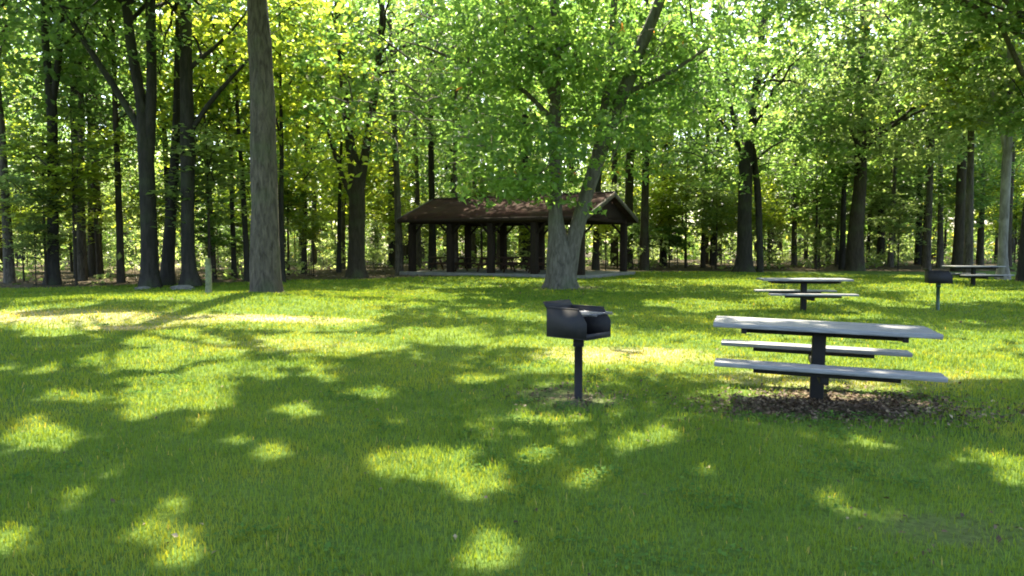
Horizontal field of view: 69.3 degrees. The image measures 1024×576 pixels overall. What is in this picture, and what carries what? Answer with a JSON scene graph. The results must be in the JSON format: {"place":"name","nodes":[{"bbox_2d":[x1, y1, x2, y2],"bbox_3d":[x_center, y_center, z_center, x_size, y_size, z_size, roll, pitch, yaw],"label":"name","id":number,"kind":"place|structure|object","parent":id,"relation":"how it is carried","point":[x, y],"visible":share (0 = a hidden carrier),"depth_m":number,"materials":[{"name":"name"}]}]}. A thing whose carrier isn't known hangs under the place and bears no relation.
{"place":"outdoors","nodes":[
{"label":"outdoors","id":0,"kind":"place"},
{"bbox_2d":[0,247,1023,575],"bbox_3d":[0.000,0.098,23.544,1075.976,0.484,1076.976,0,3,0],"label":"ground","id":1,"kind":"structure","parent":0,"point":[912,523],"depth_m":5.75,"materials":[{"name":"green plant"}]},
{"bbox_2d":[0,7,67,271],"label":"forest tree","id":2,"kind":"object","parent":1,"relation":"on","point":[14,168],"visible":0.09,"depth_m":40.80,"materials":[{"name":"green plant"}]},
{"bbox_2d":[0,186,70,281],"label":"sapling","id":3,"kind":"object","parent":1,"relation":"on","point":[17,214],"visible":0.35,"depth_m":30.14,"materials":[{"name":"green plant"}]},
{"bbox_2d":[3,214,72,285],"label":"sapling","id":4,"kind":"object","parent":1,"relation":"on","point":[34,245],"visible":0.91,"depth_m":28.68,"materials":[{"name":"green plant"}]},
{"bbox_2d":[0,0,87,160],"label":"forest tree","id":5,"kind":"object","parent":1,"relation":"on","point":[14,42],"visible":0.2,"depth_m":33.68,"materials":[{"name":"green plant"}]},
{"bbox_2d":[0,0,99,282],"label":"forest tree","id":6,"kind":"object","parent":1,"relation":"on","point":[9,276],"visible":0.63,"depth_m":29.73,"materials":[{"name":"green plant"}]},
{"bbox_2d":[0,125,106,284],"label":"sapling","id":7,"kind":"object","parent":1,"relation":"on","point":[13,180],"visible":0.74,"depth_m":28.43,"materials":[{"name":"green plant"}]},
{"bbox_2d":[10,158,124,271],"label":"understory tree","id":8,"kind":"object","parent":1,"relation":"on","point":[71,257],"visible":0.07,"depth_m":42.30,"materials":[{"name":"green plant"}]},
{"bbox_2d":[0,110,137,285],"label":"sapling","id":9,"kind":"object","parent":1,"relation":"on","point":[84,173],"visible":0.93,"depth_m":28.66,"materials":[{"name":"green plant"}]},
{"bbox_2d":[12,35,136,181],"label":"forest tree","id":10,"kind":"object","parent":1,"relation":"on","point":[60,123],"visible":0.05,"depth_m":38.87,"materials":[{"name":"green plant"}]},
{"bbox_2d":[0,0,161,284],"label":"forked slim tree","id":11,"kind":"object","parent":1,"relation":"on","point":[53,261],"visible":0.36,"depth_m":29.09,"materials":[{"name":"green plant"}]},
{"bbox_2d":[1,0,162,279],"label":"forest tree","id":12,"kind":"object","parent":1,"relation":"on","point":[82,270],"visible":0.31,"depth_m":31.46,"materials":[{"name":"green plant"}]},
{"bbox_2d":[0,0,168,35],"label":"lawn shade tree","id":13,"kind":"object","parent":1,"relation":"on","point":[15,21],"visible":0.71,"depth_m":26.50,"materials":[{"name":"green plant"}]},
{"bbox_2d":[0,2,173,277],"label":"forest tree","id":14,"kind":"object","parent":1,"relation":"on","point":[75,131],"visible":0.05,"depth_m":35.50,"materials":[{"name":"green plant"}]},
{"bbox_2d":[7,1,171,275],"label":"forest tree","id":15,"kind":"object","parent":1,"relation":"on","point":[91,260],"visible":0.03,"depth_m":36.89,"materials":[{"name":"green plant"}]},
{"bbox_2d":[14,12,167,278],"bbox_3d":[-18.225,-6.221,32.843,6.076,12.116,5.865,3,4,38],"label":"forest tree","id":16,"kind":"object","parent":1,"relation":"on","point":[96,233],"visible":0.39,"depth_m":32.39,"materials":[{"name":"green plant"}]},
{"bbox_2d":[61,193,128,244],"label":"sapling","id":17,"kind":"object","parent":1,"relation":"on","point":[108,219],"visible":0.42,"depth_m":36.96,"materials":[{"name":"green plant"}]},
{"bbox_2d":[3,0,209,282],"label":"forest tree","id":18,"kind":"object","parent":1,"relation":"on","point":[66,79],"visible":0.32,"depth_m":30.16,"materials":[{"name":"green plant"}]},
{"bbox_2d":[0,0,246,287],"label":"forked tree","id":19,"kind":"object","parent":1,"relation":"on","point":[143,119],"visible":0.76,"depth_m":27.00,"materials":[{"name":"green plant"}]},
{"bbox_2d":[71,142,221,230],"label":"understory tree","id":20,"kind":"object","parent":1,"relation":"on","point":[133,200],"visible":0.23,"depth_m":38.62,"materials":[{"name":"green plant"}]},
{"bbox_2d":[47,0,248,285],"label":"slender black tree","id":21,"kind":"object","parent":1,"relation":"on","point":[167,272],"visible":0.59,"depth_m":28.60,"materials":[{"name":"green plant"}]},
{"bbox_2d":[84,11,236,210],"bbox_3d":[-15.505,-7.857,33.820,6.027,15.292,5.858,2,4,27],"label":"forest tree","id":22,"kind":"object","parent":1,"relation":"on","point":[165,168],"visible":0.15,"depth_m":33.16,"materials":[{"name":"green plant"}]},
{"bbox_2d":[157,205,241,258],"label":"sapling","id":23,"kind":"object","parent":1,"relation":"on","point":[219,239],"visible":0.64,"depth_m":32.47,"materials":[{"name":"green plant"}]},
{"bbox_2d":[156,11,250,279],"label":"forest tree","id":24,"kind":"object","parent":1,"relation":"on","point":[208,121],"visible":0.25,"depth_m":32.10,"materials":[{"name":"green plant"}]},
{"bbox_2d":[145,118,289,258],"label":"sapling","id":25,"kind":"object","parent":1,"relation":"on","point":[225,162],"visible":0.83,"depth_m":28.31,"materials":[{"name":"green plant"}]},
{"bbox_2d":[115,0,328,285],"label":"black barked tree","id":26,"kind":"object","parent":1,"relation":"on","point":[189,275],"visible":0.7,"depth_m":27.41,"materials":[{"name":"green plant"}]},
{"bbox_2d":[116,1,327,277],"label":"forest tree","id":27,"kind":"object","parent":1,"relation":"on","point":[233,249],"visible":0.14,"depth_m":32.98,"materials":[{"name":"green plant"}]},
{"bbox_2d":[137,0,359,280],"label":"forest tree","id":28,"kind":"object","parent":1,"relation":"on","point":[222,80],"visible":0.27,"depth_m":30.79,"materials":[{"name":"green plant"}]},
{"bbox_2d":[247,0,283,292],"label":"tall tree","id":29,"kind":"object","parent":1,"relation":"on","point":[264,268],"visible":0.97,"depth_m":19.87,"materials":[{"name":"grey plant"}]},
{"bbox_2d":[158,0,389,282],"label":"forest tree","id":30,"kind":"object","parent":1,"relation":"on","point":[285,86],"visible":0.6,"depth_m":30.28,"materials":[{"name":"green plant"}]},
{"bbox_2d":[237,163,323,232],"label":"sapling","id":31,"kind":"object","parent":1,"relation":"on","point":[311,197],"visible":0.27,"depth_m":38.41,"materials":[{"name":"green plant"}]},
{"bbox_2d":[220,118,346,274],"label":"understory tree","id":32,"kind":"object","parent":1,"relation":"on","point":[304,195],"visible":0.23,"depth_m":38.63,"materials":[{"name":"green plant"}]},
{"bbox_2d":[195,0,387,273],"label":"forest tree","id":33,"kind":"object","parent":1,"relation":"on","point":[310,157],"visible":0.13,"depth_m":40.45,"materials":[{"name":"green plant"}]},
{"bbox_2d":[285,204,338,274],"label":"sapling","id":34,"kind":"object","parent":1,"relation":"on","point":[322,228],"visible":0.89,"depth_m":37.29,"materials":[{"name":"green plant"}]},
{"bbox_2d":[238,7,424,272],"bbox_3d":[-9.836,-8.474,41.134,9.993,15.923,9.451,1,4,22],"label":"forest tree","id":35,"kind":"object","parent":1,"relation":"on","point":[339,257],"visible":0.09,"depth_m":41.73,"materials":[{"name":"green plant"}]},
{"bbox_2d":[290,27,397,268],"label":"forest tree","id":36,"kind":"object","parent":1,"relation":"on","point":[342,227],"visible":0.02,"depth_m":47.13,"materials":[{"name":"green plant"}]},
{"bbox_2d":[317,180,387,231],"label":"understory tree","id":37,"kind":"object","parent":1,"relation":"on","point":[347,219],"visible":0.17,"depth_m":57.28,"materials":[{"name":"green plant"}]},
{"bbox_2d":[295,121,417,217],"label":"understory tree","id":38,"kind":"object","parent":1,"relation":"on","point":[403,183],"visible":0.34,"depth_m":44.42,"materials":[{"name":"green plant"}]},
{"bbox_2d":[191,0,534,277],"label":"forked brown tree","id":39,"kind":"object","parent":1,"relation":"on","point":[356,266],"visible":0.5,"depth_m":35.34,"materials":[{"name":"green plant"}]},
{"bbox_2d":[365,218,393,266],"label":"sapling","id":40,"kind":"object","parent":1,"relation":"on","point":[372,229],"visible":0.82,"depth_m":51.51,"materials":[{"name":"green plant"}]},
{"bbox_2d":[365,191,418,268],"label":"sapling","id":41,"kind":"object","parent":1,"relation":"on","point":[386,219],"visible":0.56,"depth_m":46.25,"materials":[{"name":"green plant"}]},
{"bbox_2d":[352,3,435,265],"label":"forest tree","id":42,"kind":"object","parent":1,"relation":"on","point":[390,254],"visible":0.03,"depth_m":52.77,"materials":[{"name":"green plant"}]},
{"bbox_2d":[327,0,470,274],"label":"forest tree","id":43,"kind":"object","parent":1,"relation":"on","point":[399,264],"visible":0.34,"depth_m":39.40,"materials":[{"name":"green plant"}]},
{"bbox_2d":[373,76,464,207],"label":"forest tree","id":44,"kind":"object","parent":1,"relation":"on","point":[425,177],"visible":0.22,"depth_m":53.60,"materials":[{"name":"green plant"}]},
{"bbox_2d":[374,0,482,268],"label":"forest tree","id":45,"kind":"object","parent":1,"relation":"on","point":[432,250],"visible":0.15,"depth_m":46.50,"materials":[{"name":"green plant"}]},
{"bbox_2d":[378,5,484,267],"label":"forest tree","id":46,"kind":"object","parent":1,"relation":"on","point":[418,233],"visible":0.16,"depth_m":49.52,"materials":[{"name":"green plant"}]},
{"bbox_2d":[377,0,517,268],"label":"forest tree","id":47,"kind":"object","parent":1,"relation":"on","point":[455,178],"visible":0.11,"depth_m":44.08,"materials":[{"name":"green plant"}]},
{"bbox_2d":[418,2,531,266],"bbox_3d":[-3.129,-10.618,51.763,9.399,18.933,9.256,-2,4,-27],"label":"forest tree","id":48,"kind":"object","parent":1,"relation":"on","point":[473,234],"visible":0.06,"depth_m":51.65,"materials":[{"name":"green plant"}]},
{"bbox_2d":[435,167,518,268],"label":"understory tree","id":49,"kind":"object","parent":1,"relation":"on","point":[481,180],"visible":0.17,"depth_m":47.82,"materials":[{"name":"green plant"}]},
{"bbox_2d":[425,2,563,267],"bbox_3d":[-1.343,-11.351,50.264,10.086,20.632,10.242,0,3,5],"label":"forest tree","id":50,"kind":"object","parent":1,"relation":"on","point":[498,235],"visible":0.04,"depth_m":50.63,"materials":[{"name":"green plant"}]},
{"bbox_2d":[0,211,1017,283],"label":"undergrowth","id":51,"kind":"object","parent":1,"relation":"on","point":[375,255],"visible":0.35,"depth_m":51.04,"materials":[{"name":"green plant"}]},
{"bbox_2d":[0,278,1022,575],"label":"clover","id":52,"kind":"object","parent":1,"relation":"on","point":[604,472],"visible":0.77,"depth_m":5.17,"materials":[{"name":"green plant"}]},
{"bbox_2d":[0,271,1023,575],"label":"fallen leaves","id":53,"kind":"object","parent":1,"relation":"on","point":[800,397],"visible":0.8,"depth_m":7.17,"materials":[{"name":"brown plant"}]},
{"bbox_2d":[2,0,1023,259],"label":"wood","id":54,"kind":"object","parent":1,"relation":"on","point":[990,240],"visible":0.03,"depth_m":85.85,"materials":[{"name":"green plant"}]},
{"bbox_2d":[397,191,637,278],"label":"pavilion","id":55,"kind":"structure","parent":1,"relation":"on","point":[449,213],"depth_m":38.15,"materials":[{"name":"wood"}]},
{"bbox_2d":[282,0,835,289],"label":"maple tree","id":56,"kind":"object","parent":1,"relation":"on","point":[516,21],"visible":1,"depth_m":25.99,"materials":[{"name":"green plant"}]},
{"bbox_2d":[543,299,613,398],"bbox_3d":[0.689,0.708,7.543,0.617,1.137,0.440,3,4,42],"label":"park grill","id":57,"kind":"object","parent":1,"relation":"on","point":[579,325],"visible":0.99,"depth_m":7.51,"materials":[{"name":"metal"}]},
{"bbox_2d":[532,0,663,269],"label":"forest tree","id":58,"kind":"object","parent":1,"relation":"on","point":[595,262],"visible":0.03,"depth_m":46.21,"materials":[{"name":"green plant"}]},
{"bbox_2d":[578,3,658,265],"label":"forest tree","id":59,"kind":"object","parent":1,"relation":"on","point":[615,178],"visible":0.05,"depth_m":56.94,"materials":[{"name":"green plant"}]},
{"bbox_2d":[589,180,657,267],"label":"understory tree","id":60,"kind":"object","parent":1,"relation":"on","point":[614,187],"visible":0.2,"depth_m":51.37,"materials":[{"name":"green plant"}]},
{"bbox_2d":[611,220,665,267],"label":"sapling","id":61,"kind":"object","parent":1,"relation":"on","point":[637,231],"visible":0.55,"depth_m":48.69,"materials":[{"name":"green plant"}]},
{"bbox_2d":[587,0,706,268],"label":"forest tree","id":62,"kind":"object","parent":1,"relation":"on","point":[628,200],"visible":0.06,"depth_m":49.45,"materials":[{"name":"green plant"}]},
{"bbox_2d":[596,0,720,269],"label":"forest tree","id":63,"kind":"object","parent":1,"relation":"on","point":[644,243],"visible":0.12,"depth_m":46.54,"materials":[{"name":"green plant"}]},
{"bbox_2d":[638,180,704,267],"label":"sapling","id":64,"kind":"object","parent":1,"relation":"on","point":[664,219],"visible":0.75,"depth_m":50.95,"materials":[{"name":"green plant"}]},
{"bbox_2d":[649,222,699,267],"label":"sapling","id":65,"kind":"object","parent":1,"relation":"on","point":[677,231],"visible":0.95,"depth_m":49.59,"materials":[{"name":"green plant"}]},
{"bbox_2d":[633,131,736,267],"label":"understory tree","id":66,"kind":"object","parent":1,"relation":"on","point":[673,183],"visible":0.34,"depth_m":51.33,"materials":[{"name":"green plant"}]},
{"bbox_2d":[649,1,765,267],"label":"forest tree","id":67,"kind":"object","parent":1,"relation":"on","point":[703,256],"visible":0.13,"depth_m":51.19,"materials":[{"name":"green plant"}]},
{"bbox_2d":[686,205,734,268],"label":"sapling","id":68,"kind":"object","parent":1,"relation":"on","point":[711,236],"visible":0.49,"depth_m":47.78,"materials":[{"name":"green plant"}]},
{"bbox_2d":[664,167,768,269],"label":"understory tree","id":69,"kind":"object","parent":1,"relation":"on","point":[713,195],"visible":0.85,"depth_m":46.34,"materials":[{"name":"green plant"}]},
{"bbox_2d":[660,0,779,265],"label":"forest tree","id":70,"kind":"object","parent":1,"relation":"on","point":[713,237],"visible":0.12,"depth_m":54.14,"materials":[{"name":"green plant"}]},
{"bbox_2d":[693,168,792,232],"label":"understory tree","id":71,"kind":"object","parent":1,"relation":"on","point":[769,214],"visible":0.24,"depth_m":48.38,"materials":[{"name":"green plant"}]},
{"bbox_2d":[579,0,929,271],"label":"double trunk tree","id":72,"kind":"object","parent":1,"relation":"on","point":[745,159],"visible":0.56,"depth_m":40.01,"materials":[{"name":"green plant"}]},
{"bbox_2d":[771,182,836,234],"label":"understory tree","id":73,"kind":"object","parent":1,"relation":"on","point":[799,222],"visible":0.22,"depth_m":58.29,"materials":[{"name":"green plant"}]},
{"bbox_2d":[733,12,875,265],"bbox_3d":[20.282,-10.994,53.070,9.612,19.661,9.760,-2,4,-30],"label":"forest tree","id":74,"kind":"object","parent":1,"relation":"on","point":[794,255],"visible":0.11,"depth_m":53.68,"materials":[{"name":"green plant"}]},
{"bbox_2d":[754,278,858,310],"bbox_3d":[6.947,0.209,17.641,2.034,0.871,1.770,0,3,6],"label":"picnic table","id":75,"kind":"object","parent":1,"relation":"on","point":[803,294],"visible":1,"depth_m":17.52,"materials":[{"name":"weathered grey wood"},{"name":"dark metal"}]},
{"bbox_2d":[752,109,883,268],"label":"understory tree","id":76,"kind":"object","parent":1,"relation":"on","point":[818,185],"visible":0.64,"depth_m":46.37,"materials":[{"name":"green plant"}]},
{"bbox_2d":[800,226,839,269],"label":"sapling","id":77,"kind":"object","parent":1,"relation":"on","point":[818,245],"visible":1,"depth_m":45.88,"materials":[{"name":"green plant"}]},
{"bbox_2d":[765,137,882,264],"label":"understory tree","id":78,"kind":"object","parent":1,"relation":"on","point":[810,200],"visible":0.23,"depth_m":52.87,"materials":[{"name":"green plant"}]},
{"bbox_2d":[713,316,947,399],"bbox_3d":[3.077,0.798,7.456,2.034,0.871,1.770,2,4,18],"label":"picnic table","id":79,"kind":"object","parent":1,"relation":"on","point":[818,371],"visible":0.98,"depth_m":7.23,"materials":[{"name":"weathered grey wood"},{"name":"dark metal"}]},
{"bbox_2d":[800,186,875,266],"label":"sapling","id":80,"kind":"object","parent":1,"relation":"on","point":[831,222],"visible":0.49,"depth_m":50.81,"materials":[{"name":"green plant"}]},
{"bbox_2d":[788,2,900,269],"bbox_3d":[21.272,-9.455,46.240,6.189,17.122,6.577,-1,4,-20],"label":"forest tree","id":81,"kind":"object","parent":1,"relation":"on","point":[842,252],"visible":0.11,"depth_m":46.88,"materials":[{"name":"green plant"}]},
{"bbox_2d":[724,0,1023,77],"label":"lawn shade tree","id":82,"kind":"object","parent":1,"relation":"on","point":[806,14],"visible":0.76,"depth_m":29.07,"materials":[{"name":"green plant"}]},
{"bbox_2d":[832,2,922,265],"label":"forest tree","id":83,"kind":"object","parent":1,"relation":"on","point":[880,242],"visible":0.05,"depth_m":54.88,"materials":[{"name":"green plant"}]},
{"bbox_2d":[740,0,1023,270],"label":"broad tree","id":84,"kind":"object","parent":1,"relation":"on","point":[854,256],"visible":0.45,"depth_m":41.26,"materials":[{"name":"green plant"}]},
{"bbox_2d":[825,27,945,266],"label":"forest tree","id":85,"kind":"object","parent":1,"relation":"on","point":[896,113],"visible":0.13,"depth_m":49.45,"materials":[{"name":"green plant"}]},
{"bbox_2d":[832,140,950,226],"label":"understory tree","id":86,"kind":"object","parent":1,"relation":"on","point":[887,191],"visible":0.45,"depth_m":52.11,"materials":[{"name":"green plant"}]},
{"bbox_2d":[864,193,930,270],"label":"sapling","id":87,"kind":"object","parent":1,"relation":"on","point":[892,220],"visible":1,"depth_m":44.98,"materials":[{"name":"green plant"}]},
{"bbox_2d":[848,125,954,263],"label":"understory tree","id":88,"kind":"object","parent":1,"relation":"on","point":[920,173],"visible":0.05,"depth_m":55.21,"materials":[{"name":"green plant"}]},
{"bbox_2d":[787,0,1023,53],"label":"lawn shade tree","id":89,"kind":"object","parent":1,"relation":"on","point":[947,7],"visible":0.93,"depth_m":27.17,"materials":[{"name":"green plant"}]},
{"bbox_2d":[868,4,956,264],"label":"forest tree","id":90,"kind":"object","parent":1,"relation":"on","point":[918,247],"visible":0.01,"depth_m":56.94,"materials":[{"name":"green plant"}]},
{"bbox_2d":[829,1,1022,269],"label":"forest tree","id":91,"kind":"object","parent":1,"relation":"on","point":[926,260],"visible":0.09,"depth_m":45.65,"materials":[{"name":"green plant"}]},
{"bbox_2d":[852,1,1019,272],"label":"forest tree","id":92,"kind":"object","parent":1,"relation":"on","point":[968,236],"visible":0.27,"depth_m":36.26,"materials":[{"name":"green plant"}]},
{"bbox_2d":[923,268,954,309],"bbox_3d":[10.335,0.108,17.932,0.617,1.167,0.440,1,3,15],"label":"park grill","id":93,"kind":"object","parent":1,"relation":"on","point":[938,277],"visible":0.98,"depth_m":17.75,"materials":[{"name":"black metal"}]},
{"bbox_2d":[867,0,1023,279],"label":"pale barked tree","id":94,"kind":"object","parent":1,"relation":"on","point":[988,85],"visible":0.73,"depth_m":32.60,"materials":[{"name":"green plant"}]},
{"bbox_2d":[870,5,1023,267],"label":"forest tree","id":95,"kind":"object","parent":1,"relation":"on","point":[940,250],"visible":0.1,"depth_m":49.76,"materials":[{"name":"green plant"}]},
{"bbox_2d":[871,0,1023,281],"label":"dark edge tree","id":96,"kind":"object","parent":1,"relation":"on","point":[1011,117],"visible":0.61,"depth_m":31.13,"materials":[{"name":"green plant"}]},
{"bbox_2d":[876,8,1019,271],"bbox_3d":[26.534,-13.735,43.114,9.220,26.244,10.359,2,4,30],"label":"forest tree","id":97,"kind":"object","parent":1,"relation":"on","point":[959,230],"visible":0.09,"depth_m":43.60,"materials":[{"name":"green plant"}]},
{"bbox_2d":[901,23,1023,143],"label":"yellow green tree","id":98,"kind":"object","parent":1,"relation":"on","point":[948,83],"visible":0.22,"depth_m":34.40,"materials":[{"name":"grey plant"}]},
{"bbox_2d":[908,144,1023,229],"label":"understory tree","id":99,"kind":"object","parent":1,"relation":"on","point":[947,182],"visible":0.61,"depth_m":46.08,"materials":[{"name":"green plant"}]},
{"bbox_2d":[915,138,1023,222],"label":"understory tree","id":100,"kind":"object","parent":1,"relation":"on","point":[1016,183],"visible":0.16,"depth_m":53.55,"materials":[{"name":"green plant"}]},
{"bbox_2d":[923,40,1023,264],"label":"forest tree","id":101,"kind":"object","parent":1,"relation":"on","point":[981,247],"visible":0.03,"depth_m":51.71,"materials":[{"name":"green plant"}]},
{"bbox_2d":[942,265,1013,285],"bbox_3d":[17.766,-0.425,28.523,2.034,0.871,1.770,0,3,-4],"label":"picnic table","id":102,"kind":"object","parent":1,"relation":"on","point":[972,275],"visible":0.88,"depth_m":28.45,"materials":[{"name":"metal"}]},
{"bbox_2d":[975,3,1023,269],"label":"forest tree","id":103,"kind":"object","parent":1,"relation":"on","point":[1013,169],"visible":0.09,"depth_m":47.01,"materials":[{"name":"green plant"}]},
{"bbox_2d":[981,186,1023,264],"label":"sapling","id":104,"kind":"object","parent":1,"relation":"on","point":[1015,211],"visible":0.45,"depth_m":49.58,"materials":[{"name":"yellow plant"}]},
{"bbox_2d":[9,0,1023,246],"label":"sky","id":105,"kind":"structure","parent":0,"point":[707,4],"materials":[{"name":"white"}]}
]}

